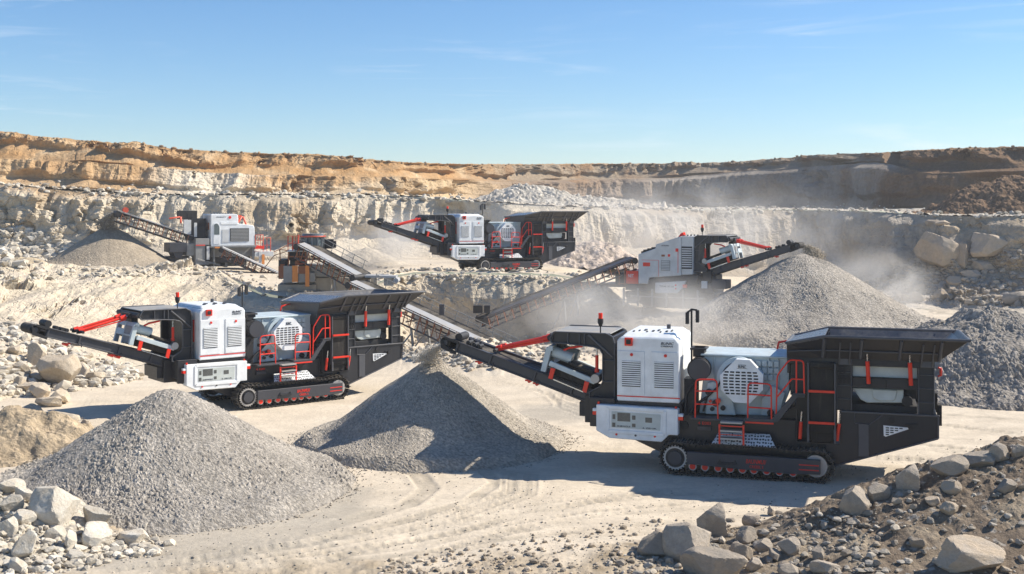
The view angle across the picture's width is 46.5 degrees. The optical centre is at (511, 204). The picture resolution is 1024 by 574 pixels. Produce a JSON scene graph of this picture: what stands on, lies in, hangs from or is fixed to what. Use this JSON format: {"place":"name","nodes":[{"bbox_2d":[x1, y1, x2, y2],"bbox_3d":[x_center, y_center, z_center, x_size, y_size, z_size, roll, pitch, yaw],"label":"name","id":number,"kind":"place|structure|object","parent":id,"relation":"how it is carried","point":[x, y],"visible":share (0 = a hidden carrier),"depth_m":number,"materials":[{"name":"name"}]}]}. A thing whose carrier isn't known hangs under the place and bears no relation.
{"place":"outdoors","nodes":[
{"label":"outdoors","id":0,"kind":"place"},
{"bbox_2d":[0,131,1022,194],"bbox_3d":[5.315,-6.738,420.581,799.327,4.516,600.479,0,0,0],"label":"plateau","id":1,"kind":"structure","parent":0,"point":[552,163],"depth_m":145.01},
{"bbox_2d":[0,132,1022,170],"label":"rubble","id":2,"kind":"object","parent":1,"relation":"on","point":[389,161],"visible":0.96,"depth_m":137.63,"materials":[{"name":"stone"}]},
{"bbox_2d":[0,308,1023,573],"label":"ground","id":3,"kind":"structure","parent":0,"point":[618,474],"depth_m":30.62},
{"bbox_2d":[22,403,42,410],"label":"boulder","id":4,"kind":"object","parent":3,"relation":"on","point":[31,406],"visible":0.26,"depth_m":42.09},
{"bbox_2d":[28,382,50,397],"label":"boulder","id":5,"kind":"object","parent":3,"relation":"on","point":[39,389],"visible":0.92,"depth_m":46.45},
{"bbox_2d":[0,405,93,467],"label":"dirt mound","id":6,"kind":"object","parent":3,"relation":"on","point":[27,435],"visible":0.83,"depth_m":36.06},
{"bbox_2d":[35,396,61,406],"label":"boulder","id":7,"kind":"object","parent":3,"relation":"on","point":[53,401],"visible":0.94,"depth_m":44.46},
{"bbox_2d":[50,388,70,402],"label":"boulder","id":8,"kind":"object","parent":3,"relation":"on","point":[63,394],"visible":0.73,"depth_m":45.12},
{"bbox_2d":[0,491,127,573],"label":"rubble bank","id":9,"kind":"structure","parent":3,"relation":"on","point":[79,514],"depth_m":26.06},
{"bbox_2d":[0,516,17,536],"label":"boulder","id":10,"kind":"object","parent":9,"relation":"on","point":[9,526],"visible":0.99,"depth_m":25.64,"materials":[{"name":"stone"}]},
{"bbox_2d":[0,494,23,511],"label":"boulder","id":11,"kind":"object","parent":9,"relation":"on","point":[13,502],"visible":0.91,"depth_m":26.59,"materials":[{"name":"stone"}]},
{"bbox_2d":[0,478,25,492],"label":"boulder","id":12,"kind":"object","parent":9,"relation":"on","point":[9,485],"visible":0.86,"depth_m":27.43,"materials":[{"name":"stone"}]},
{"bbox_2d":[9,557,28,571],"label":"boulder","id":13,"kind":"object","parent":9,"relation":"on","point":[16,564],"visible":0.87,"depth_m":24.30,"materials":[{"name":"stone"}]},
{"bbox_2d":[11,530,36,557],"bbox_3d":[-10.233,7.132,25.045,0.495,0.611,0.399,0,0,-14],"label":"boulder","id":14,"kind":"object","parent":9,"relation":"on","point":[23,545],"visible":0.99,"depth_m":24.92,"materials":[{"name":"stone"}]},
{"bbox_2d":[15,487,32,501],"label":"boulder","id":15,"kind":"object","parent":9,"relation":"on","point":[25,493],"visible":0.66,"depth_m":27.11,"materials":[{"name":"stone"}]},
{"bbox_2d":[14,509,36,523],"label":"boulder","id":16,"kind":"object","parent":9,"relation":"on","point":[23,516],"visible":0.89,"depth_m":26.12,"materials":[{"name":"stone"}]},
{"bbox_2d":[28,486,79,525],"bbox_3d":[-10.313,6.817,26.709,1.017,1.017,0.911,7,-5,-5],"label":"boulder","id":17,"kind":"object","parent":9,"relation":"on","point":[51,505],"visible":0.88,"depth_m":26.48,"materials":[{"name":"stone"}]},
{"bbox_2d":[64,530,76,547],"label":"boulder","id":18,"kind":"object","parent":9,"relation":"on","point":[71,538],"visible":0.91,"depth_m":25.56,"materials":[{"name":"stone"}]},
{"bbox_2d":[0,490,175,573],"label":"rubble","id":19,"kind":"object","parent":9,"relation":"on","point":[47,559],"visible":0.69,"depth_m":25.49,"materials":[{"name":"stone"}]},
{"bbox_2d":[44,525,66,538],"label":"boulder","id":20,"kind":"object","parent":19,"relation":"on","point":[60,531],"visible":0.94,"depth_m":25.85,"materials":[{"name":"stone"}]},
{"bbox_2d":[83,505,111,522],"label":"boulder","id":21,"kind":"object","parent":9,"relation":"on","point":[92,513],"visible":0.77,"depth_m":26.91,"materials":[{"name":"stone"}]},
{"bbox_2d":[117,528,149,543],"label":"boulder","id":22,"kind":"object","parent":9,"relation":"on","point":[136,535],"visible":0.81,"depth_m":26.48,"materials":[{"name":"stone"}]},
{"bbox_2d":[57,411,80,420],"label":"boulder","id":23,"kind":"object","parent":3,"relation":"on","point":[76,417],"visible":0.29,"depth_m":40.50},
{"bbox_2d":[65,549,85,558],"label":"boulder","id":24,"kind":"object","parent":3,"relation":"on","point":[73,553],"visible":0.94,"depth_m":25.10,"materials":[{"name":"stone"}]},
{"bbox_2d":[78,362,89,374],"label":"boulder","id":25,"kind":"object","parent":3,"relation":"on","point":[85,369],"visible":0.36,"depth_m":51.71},
{"bbox_2d":[85,372,106,378],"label":"boulder","id":26,"kind":"object","parent":3,"relation":"on","point":[100,375],"visible":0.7,"depth_m":50.82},
{"bbox_2d":[81,521,111,546],"bbox_3d":[-9.110,7.263,26.230,0.633,0.546,0.864,0,0,-9],"label":"boulder","id":27,"kind":"object","parent":3,"relation":"on","point":[96,533],"visible":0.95,"depth_m":26.04,"materials":[{"name":"stone"}]},
{"bbox_2d":[0,389,357,535],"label":"gravel pile","id":28,"kind":"object","parent":3,"relation":"on","point":[171,462],"visible":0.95,"depth_m":29.79,"materials":[{"name":"gravel"}]},
{"bbox_2d":[20,284,425,409],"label":"jaw crusher","id":29,"kind":"object","parent":3,"relation":"on","point":[309,345],"visible":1,"depth_m":44.55,"materials":[{"name":"grey metal"}]},
{"bbox_2d":[149,465,371,536],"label":"pebbles","id":30,"kind":"object","parent":3,"relation":"on","point":[356,489],"visible":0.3,"depth_m":29.79,"materials":[{"name":"stone"}]},
{"bbox_2d":[294,361,565,472],"bbox_3d":[-2.569,6.286,37.819,8.842,2.766,8.870,0,0,0],"label":"gravel pile","id":31,"kind":"object","parent":3,"relation":"on","point":[433,417],"visible":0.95,"depth_m":35.65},
{"bbox_2d":[407,343,453,364],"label":"falling gravel","id":32,"kind":"structure","parent":31,"relation":"on","point":[425,356],"depth_m":37.16,"materials":[{"name":"gravel"}]},
{"bbox_2d":[281,426,584,475],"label":"pebbles","id":33,"kind":"object","parent":3,"relation":"on","point":[559,451],"visible":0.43,"depth_m":36.33,"materials":[{"name":"stone"}]},
{"bbox_2d":[377,511,681,573],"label":"pebbles","id":34,"kind":"object","parent":3,"relation":"on","point":[543,563],"visible":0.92,"depth_m":24.97,"materials":[{"name":"stone"}]},
{"bbox_2d":[77,431,1023,573],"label":"pebbles","id":35,"kind":"object","parent":3,"relation":"on","point":[656,525],"visible":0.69,"depth_m":26.79,"materials":[{"name":"stone"}]},
{"bbox_2d":[615,559,625,565],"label":"boulder","id":36,"kind":"object","parent":3,"relation":"on","point":[619,562],"visible":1,"depth_m":24.65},
{"bbox_2d":[637,531,665,555],"bbox_3d":[3.006,7.212,25.383,0.692,0.528,0.499,0,0,3],"label":"boulder","id":37,"kind":"object","parent":3,"relation":"on","point":[651,544],"visible":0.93,"depth_m":25.22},
{"bbox_2d":[662,522,710,562],"bbox_3d":[3.702,7.226,25.215,1.072,1.012,0.919,-2,-1,6],"label":"boulder","id":38,"kind":"object","parent":3,"relation":"on","point":[679,539],"visible":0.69,"depth_m":25.01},
{"bbox_2d":[440,308,970,483],"bbox_3d":[5.190,5.260,34.802,15.077,4.580,3.931,0,0,17],"label":"jaw crusher","id":39,"kind":"object","parent":3,"relation":"on","point":[742,416],"visible":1,"depth_m":33.09,"materials":[{"name":"black paint"}]},
{"bbox_2d":[696,502,727,536],"bbox_3d":[4.514,7.180,27.036,0.656,0.910,0.872,0,0,3],"label":"boulder","id":40,"kind":"object","parent":3,"relation":"on","point":[712,520],"visible":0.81,"depth_m":26.72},
{"bbox_2d":[680,546,747,573],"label":"boulder","id":41,"kind":"object","parent":3,"relation":"on","point":[705,560],"visible":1,"depth_m":23.86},
{"bbox_2d":[729,541,752,560],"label":"boulder","id":42,"kind":"object","parent":3,"relation":"on","point":[746,551],"visible":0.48,"depth_m":24.97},
{"bbox_2d":[619,507,884,573],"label":"rubble","id":43,"kind":"object","parent":3,"relation":"on","point":[649,563],"visible":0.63,"depth_m":25.05,"materials":[{"name":"stone"}]},
{"bbox_2d":[746,557,762,571],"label":"boulder","id":44,"kind":"object","parent":3,"relation":"on","point":[754,563],"visible":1,"depth_m":24.35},
{"bbox_2d":[777,563,798,573],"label":"boulder","id":45,"kind":"object","parent":3,"relation":"on","point":[787,568],"visible":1,"depth_m":23.99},
{"bbox_2d":[711,435,1023,573],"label":"earth bank","id":46,"kind":"structure","parent":3,"relation":"on","point":[932,535],"depth_m":25.41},
{"bbox_2d":[735,526,757,543],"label":"boulder","id":47,"kind":"object","parent":46,"relation":"on","point":[746,534],"visible":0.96,"depth_m":26.16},
{"bbox_2d":[742,513,759,525],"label":"boulder","id":48,"kind":"object","parent":46,"relation":"on","point":[749,519],"visible":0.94,"depth_m":27.41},
{"bbox_2d":[754,538,772,551],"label":"boulder","id":49,"kind":"object","parent":46,"relation":"on","point":[764,544],"visible":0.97,"depth_m":25.30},
{"bbox_2d":[767,505,774,515],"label":"boulder","id":50,"kind":"object","parent":46,"relation":"on","point":[771,511],"visible":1,"depth_m":28.90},
{"bbox_2d":[769,547,781,560],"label":"boulder","id":51,"kind":"object","parent":46,"relation":"on","point":[775,554],"visible":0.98,"depth_m":24.76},
{"bbox_2d":[777,536,800,554],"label":"boulder","id":52,"kind":"object","parent":46,"relation":"on","point":[791,545],"visible":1,"depth_m":24.86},
{"bbox_2d":[811,547,823,559],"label":"boulder","id":53,"kind":"object","parent":46,"relation":"on","point":[818,553],"visible":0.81,"depth_m":24.44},
{"bbox_2d":[809,559,841,573],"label":"boulder","id":54,"kind":"object","parent":46,"relation":"on","point":[817,566],"visible":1,"depth_m":23.86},
{"bbox_2d":[840,549,852,555],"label":"boulder","id":55,"kind":"object","parent":46,"relation":"on","point":[845,552],"visible":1,"depth_m":24.30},
{"bbox_2d":[839,485,869,515],"bbox_3d":[7.556,6.570,26.364,0.684,0.726,0.557,-6,8,1],"label":"boulder","id":56,"kind":"object","parent":46,"relation":"on","point":[855,501],"visible":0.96,"depth_m":26.12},
{"bbox_2d":[867,482,890,500],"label":"boulder","id":57,"kind":"object","parent":46,"relation":"on","point":[877,491],"visible":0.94,"depth_m":26.46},
{"bbox_2d":[891,497,902,504],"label":"boulder","id":58,"kind":"object","parent":46,"relation":"on","point":[895,501],"visible":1,"depth_m":25.98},
{"bbox_2d":[895,464,919,491],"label":"boulder","id":59,"kind":"object","parent":46,"relation":"on","point":[907,479],"visible":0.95,"depth_m":26.55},
{"bbox_2d":[909,537,926,547],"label":"boulder","id":60,"kind":"object","parent":46,"relation":"on","point":[915,542],"visible":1,"depth_m":24.48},
{"bbox_2d":[826,459,1023,573],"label":"rubble","id":61,"kind":"object","parent":46,"relation":"on","point":[897,527],"visible":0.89,"depth_m":25.01,"materials":[{"name":"stone"}]},
{"bbox_2d":[925,496,939,505],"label":"boulder","id":62,"kind":"object","parent":46,"relation":"on","point":[932,500],"visible":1,"depth_m":25.67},
{"bbox_2d":[939,501,958,514],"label":"boulder","id":63,"kind":"object","parent":46,"relation":"on","point":[948,508],"visible":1,"depth_m":25.33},
{"bbox_2d":[930,455,969,475],"bbox_3d":[9.812,5.894,26.796,0.956,0.456,0.505,-8,-2,-11],"label":"boulder","id":64,"kind":"object","parent":46,"relation":"on","point":[954,465],"visible":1,"depth_m":26.63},
{"bbox_2d":[940,480,961,494],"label":"boulder","id":65,"kind":"object","parent":46,"relation":"on","point":[951,487],"visible":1,"depth_m":26.05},
{"bbox_2d":[935,534,1005,572],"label":"boulder","id":66,"kind":"object","parent":46,"relation":"on","point":[959,553],"visible":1,"depth_m":23.58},
{"bbox_2d":[963,450,995,467],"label":"boulder","id":67,"kind":"object","parent":46,"relation":"on","point":[982,458],"visible":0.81,"depth_m":26.95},
{"bbox_2d":[989,442,1009,461],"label":"boulder","id":68,"kind":"object","parent":46,"relation":"on","point":[999,451],"visible":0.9,"depth_m":26.94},
{"bbox_2d":[997,478,1017,493],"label":"boulder","id":69,"kind":"object","parent":46,"relation":"on","point":[1005,485],"visible":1,"depth_m":25.75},
{"bbox_2d":[1011,444,1023,457],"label":"boulder","id":70,"kind":"object","parent":46,"relation":"on","point":[1017,450],"visible":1,"depth_m":26.90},
{"bbox_2d":[853,305,1023,410],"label":"gravel pile","id":71,"kind":"object","parent":3,"relation":"on","point":[983,367],"visible":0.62,"depth_m":46.72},
{"bbox_2d":[0,132,1023,208],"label":"quarry cliff","id":72,"kind":"structure","parent":0,"point":[907,179],"depth_m":140.83,"materials":[{"name":"stone"}]},
{"bbox_2d":[0,184,1023,294],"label":"quarry cliff","id":73,"kind":"structure","parent":0,"point":[861,245],"depth_m":99.92,"materials":[{"name":"stone"}]},
{"bbox_2d":[913,232,958,266],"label":"boulder","id":74,"kind":"object","parent":73,"relation":"on","point":[935,249],"visible":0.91,"depth_m":100.01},
{"bbox_2d":[935,220,949,225],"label":"boulder","id":75,"kind":"object","parent":73,"relation":"on","point":[941,222],"visible":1,"depth_m":102.31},
{"bbox_2d":[957,243,968,268],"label":"boulder","id":76,"kind":"object","parent":73,"relation":"on","point":[963,256],"visible":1,"depth_m":99.36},
{"bbox_2d":[960,270,980,278],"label":"boulder","id":77,"kind":"object","parent":73,"relation":"on","point":[969,274],"visible":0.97,"depth_m":98.57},
{"bbox_2d":[971,260,996,270],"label":"boulder","id":78,"kind":"object","parent":73,"relation":"on","point":[979,265],"visible":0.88,"depth_m":98.85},
{"bbox_2d":[970,232,1007,256],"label":"boulder","id":79,"kind":"object","parent":73,"relation":"on","point":[984,245],"visible":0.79,"depth_m":98.84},
{"bbox_2d":[0,257,1023,400],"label":"terrain ledge","id":80,"kind":"object","parent":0,"point":[69,302],"visible":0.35,"depth_m":72.62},
{"bbox_2d":[7,345,22,354],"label":"boulder","id":81,"kind":"object","parent":80,"relation":"on","point":[17,349],"visible":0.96,"depth_m":51.77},
{"bbox_2d":[13,376,25,384],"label":"boulder","id":82,"kind":"object","parent":80,"relation":"on","point":[18,380],"visible":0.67,"depth_m":47.75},
{"bbox_2d":[12,362,31,374],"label":"boulder","id":83,"kind":"object","parent":80,"relation":"on","point":[23,367],"visible":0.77,"depth_m":49.36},
{"bbox_2d":[17,382,35,392],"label":"boulder","id":84,"kind":"object","parent":80,"relation":"on","point":[25,386],"visible":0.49,"depth_m":47.56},
{"bbox_2d":[28,372,43,380],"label":"boulder","id":85,"kind":"object","parent":80,"relation":"on","point":[37,376],"visible":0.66,"depth_m":49.40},
{"bbox_2d":[27,342,46,365],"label":"boulder","id":86,"kind":"object","parent":80,"relation":"on","point":[36,351],"visible":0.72,"depth_m":51.12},
{"bbox_2d":[36,354,81,383],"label":"boulder","id":87,"kind":"object","parent":80,"relation":"on","point":[52,369],"visible":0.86,"depth_m":49.15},
{"bbox_2d":[0,316,144,397],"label":"rubble","id":88,"kind":"object","parent":80,"relation":"on","point":[114,376],"visible":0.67,"depth_m":51.93,"materials":[{"name":"stone"}]},
{"bbox_2d":[0,256,605,298],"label":"rubble","id":89,"kind":"object","parent":80,"relation":"on","point":[179,262],"visible":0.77,"depth_m":74.67,"materials":[{"name":"stone"}]},
{"bbox_2d":[293,238,399,290],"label":"belt conveyor","id":90,"kind":"object","parent":80,"relation":"on","point":[354,272],"visible":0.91,"depth_m":67.21,"materials":[{"name":"black rubber"}]},
{"bbox_2d":[345,274,519,346],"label":"belt conveyor","id":91,"kind":"object","parent":80,"relation":"on","point":[439,319],"visible":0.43,"depth_m":62.86,"materials":[{"name":"black rubber"}]},
{"bbox_2d":[403,320,598,370],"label":"rubble","id":92,"kind":"object","parent":80,"relation":"on","point":[455,362],"visible":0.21,"depth_m":56.48,"materials":[{"name":"stone"}]},
{"bbox_2d":[473,256,637,328],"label":"belt conveyor","id":93,"kind":"object","parent":80,"relation":"on","point":[486,315],"visible":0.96,"depth_m":72.26,"materials":[{"name":"black rubber"}]},
{"bbox_2d":[546,311,684,334],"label":"sand mound","id":94,"kind":"object","parent":80,"relation":"on","point":[630,322],"visible":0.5,"depth_m":69.67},
{"bbox_2d":[600,224,804,308],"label":"impact crusher","id":95,"kind":"object","parent":80,"relation":"on","point":[683,271],"visible":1,"depth_m":72.01,"materials":[{"name":"white paint"}]},
{"bbox_2d":[663,253,938,348],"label":"gravel pile","id":96,"kind":"object","parent":80,"relation":"on","point":[771,306],"visible":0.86,"depth_m":65.45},
{"bbox_2d":[801,244,827,260],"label":"falling gravel","id":97,"kind":"structure","parent":96,"relation":"on","point":[816,252],"depth_m":69.58,"materials":[{"name":"gravel"}]},
{"bbox_2d":[909,292,924,301],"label":"boulder","id":98,"kind":"object","parent":80,"relation":"on","point":[916,297],"visible":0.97,"depth_m":91.53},
{"bbox_2d":[865,249,1023,306],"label":"rubble","id":99,"kind":"object","parent":80,"relation":"on","point":[903,272],"visible":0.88,"depth_m":98.54,"materials":[{"name":"stone"}]},
{"bbox_2d":[933,289,947,300],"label":"boulder","id":100,"kind":"object","parent":99,"relation":"on","point":[940,293],"visible":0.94,"depth_m":90.70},
{"bbox_2d":[946,276,962,285],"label":"boulder","id":101,"kind":"object","parent":99,"relation":"on","point":[954,280],"visible":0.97,"depth_m":98.38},
{"bbox_2d":[1002,291,1023,304],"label":"boulder","id":102,"kind":"object","parent":80,"relation":"on","point":[1011,298],"visible":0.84,"depth_m":86.16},
{"bbox_2d":[0,181,1023,215],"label":"cliff bench","id":103,"kind":"object","parent":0,"point":[903,210],"visible":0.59,"depth_m":105.28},
{"bbox_2d":[4,180,1023,220],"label":"rubble","id":104,"kind":"object","parent":103,"relation":"on","point":[130,193],"visible":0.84,"depth_m":102.25,"materials":[{"name":"stone"}]},
{"bbox_2d":[458,183,609,207],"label":"gravel pile","id":105,"kind":"object","parent":103,"relation":"on","point":[528,193],"visible":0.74,"depth_m":124.83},
{"bbox_2d":[581,195,672,209],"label":"gravel pile","id":106,"kind":"object","parent":103,"relation":"on","point":[613,201],"visible":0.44,"depth_m":128.69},
{"bbox_2d":[903,175,1023,216],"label":"dirt mound","id":107,"kind":"object","parent":103,"relation":"on","point":[1003,193],"visible":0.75,"depth_m":108.73,"materials":[{"name":"brown soil"},{"name":"rocks"}]},
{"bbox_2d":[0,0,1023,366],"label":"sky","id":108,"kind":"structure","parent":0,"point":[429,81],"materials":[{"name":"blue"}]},
{"bbox_2d":[194,259,929,296],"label":"ground terrace","id":109,"kind":"structure","parent":0,"point":[273,279],"depth_m":83.43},
{"bbox_2d":[14,257,44,263],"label":"sand mound","id":110,"kind":"object","parent":109,"relation":"on","point":[31,260],"visible":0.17,"depth_m":77.45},
{"bbox_2d":[0,221,78,268],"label":"rubble","id":111,"kind":"object","parent":109,"relation":"on","point":[38,244],"visible":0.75,"depth_m":95.78,"materials":[{"name":"stone"}]},
{"bbox_2d":[45,228,173,266],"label":"sand pile","id":112,"kind":"object","parent":109,"relation":"on","point":[110,247],"visible":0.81,"depth_m":80.71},
{"bbox_2d":[95,212,122,229],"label":"falling gravel","id":113,"kind":"structure","parent":112,"relation":"on","point":[106,222],"depth_m":82.25,"materials":[{"name":"gravel"}]},
{"bbox_2d":[113,207,294,273],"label":"screening plant","id":114,"kind":"object","parent":109,"relation":"on","point":[220,239],"visible":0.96,"depth_m":84.09,"materials":[{"name":"white paint"}]},
{"bbox_2d":[263,233,377,297],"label":"cone crusher","id":115,"kind":"object","parent":109,"relation":"on","point":[295,275],"visible":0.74,"depth_m":68.78,"materials":[{"name":"grey paint"}]},
{"bbox_2d":[325,248,405,266],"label":"sand pile","id":116,"kind":"object","parent":109,"relation":"on","point":[373,257],"visible":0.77,"depth_m":90.45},
{"bbox_2d":[367,204,588,271],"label":"jaw crusher","id":117,"kind":"object","parent":109,"relation":"on","point":[534,240],"visible":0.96,"depth_m":79.45,"materials":[{"name":"grey metal"}]},
{"bbox_2d":[543,239,637,269],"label":"rubble heap","id":118,"kind":"object","parent":109,"relation":"on","point":[591,254],"visible":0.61,"depth_m":89.47,"materials":[{"name":"stone"}]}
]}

